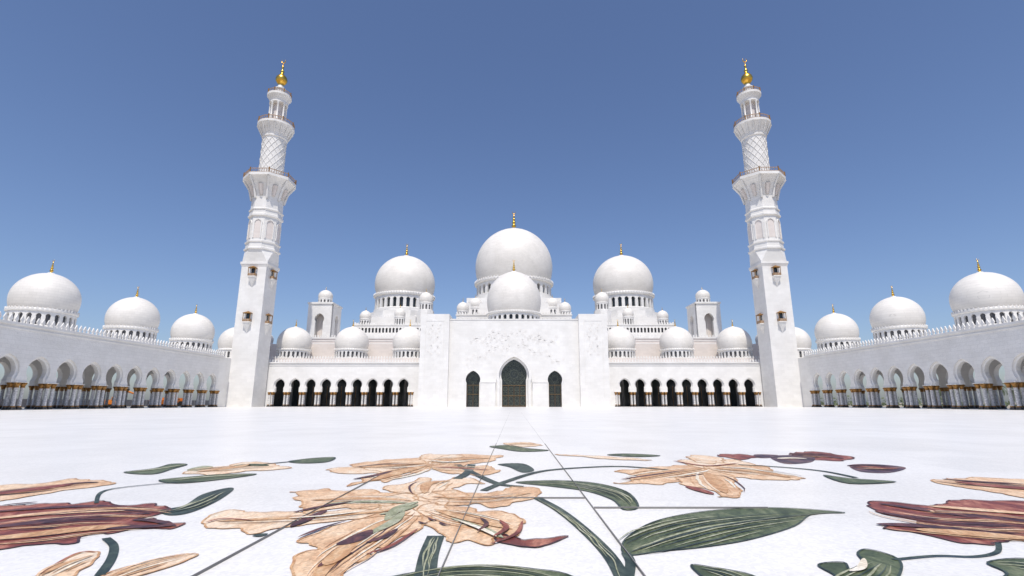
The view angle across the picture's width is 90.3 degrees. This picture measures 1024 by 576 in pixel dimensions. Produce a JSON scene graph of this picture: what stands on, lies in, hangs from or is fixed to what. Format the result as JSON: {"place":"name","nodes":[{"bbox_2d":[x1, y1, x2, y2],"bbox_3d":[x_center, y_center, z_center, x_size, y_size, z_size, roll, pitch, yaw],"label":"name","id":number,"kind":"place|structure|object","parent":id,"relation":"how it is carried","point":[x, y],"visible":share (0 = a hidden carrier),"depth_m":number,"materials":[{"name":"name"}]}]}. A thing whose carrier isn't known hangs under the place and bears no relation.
{"place":"outdoors","nodes":[
{"label":"outdoors","id":0,"kind":"place"},
{"bbox_2d":[0,406,1023,575],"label":"courtyard floor","id":1,"kind":"structure","parent":0,"point":[925,447],"depth_m":8.30,"materials":[{"name":"stone"}]},
{"bbox_2d":[0,261,230,409],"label":"courtyard arcade","id":2,"kind":"object","parent":1,"relation":"on","point":[43,338],"visible":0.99,"depth_m":95.49,"materials":[{"name":"stone"}]},
{"bbox_2d":[226,60,296,406],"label":"minaret","id":3,"kind":"object","parent":1,"relation":"on","point":[270,187],"visible":1,"depth_m":144.21,"materials":[{"name":"white stone"}]},
{"bbox_2d":[191,415,767,575],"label":"expansion joints","id":4,"kind":"object","parent":1,"relation":"on","point":[290,523],"visible":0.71,"depth_m":5.22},
{"bbox_2d":[0,442,1023,575],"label":"floral floor inlay","id":5,"kind":"object","parent":1,"relation":"on","point":[382,521],"visible":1,"depth_m":4.81,"materials":[{"name":"multicoloured stone"}]},
{"bbox_2d":[217,212,812,406],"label":"grand mosque","id":6,"kind":"structure","parent":1,"relation":"on","point":[513,334],"depth_m":149.09,"materials":[{"name":"white stone"}]},
{"bbox_2d":[466,360,561,406],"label":"portal doors","id":7,"kind":"structure","parent":6,"relation":"in","point":[513,375],"depth_m":136.65,"materials":[{"name":"grey glass"}]},
{"bbox_2d":[732,59,803,406],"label":"minaret","id":8,"kind":"object","parent":1,"relation":"on","point":[758,186],"visible":1,"depth_m":143.57,"materials":[{"name":"white stone"}]},
{"bbox_2d":[798,260,1023,409],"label":"courtyard arcade","id":9,"kind":"object","parent":1,"relation":"on","point":[984,339],"visible":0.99,"depth_m":96.95,"materials":[{"name":"stone"}]},
{"bbox_2d":[0,0,1023,402],"label":"sky","id":10,"kind":"structure","parent":0,"point":[129,132],"materials":[{"name":"blue"}]},
{"bbox_2d":[22,403,1015,407],"bbox_3d":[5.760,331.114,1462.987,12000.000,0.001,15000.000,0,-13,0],"label":"ground","id":11,"kind":"structure","parent":0,"point":[1008,406],"depth_m":195.18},
{"bbox_2d":[2,399,208,406],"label":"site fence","id":12,"kind":"object","parent":11,"relation":"on","point":[128,402],"visible":0.09,"depth_m":179.35,"materials":[{"name":"grey"}]},
{"bbox_2d":[104,391,133,406],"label":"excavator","id":13,"kind":"object","parent":11,"relation":"on","point":[109,403],"visible":0.1,"depth_m":130.31,"materials":[{"name":"orange paint"}]},
{"bbox_2d":[148,394,180,406],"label":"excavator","id":14,"kind":"object","parent":11,"relation":"on","point":[162,402],"visible":0.12,"depth_m":147.09,"materials":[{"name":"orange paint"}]},
{"bbox_2d":[820,395,1016,406],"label":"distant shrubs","id":15,"kind":"object","parent":11,"relation":"on","point":[901,400],"visible":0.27,"depth_m":187.69,"materials":[{"name":"green plant"}]},
{"bbox_2d":[987,383,1006,405],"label":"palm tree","id":16,"kind":"object","parent":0,"point":[1004,391],"visible":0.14,"depth_m":117.08,"materials":[{"name":"green plant"}]}
]}

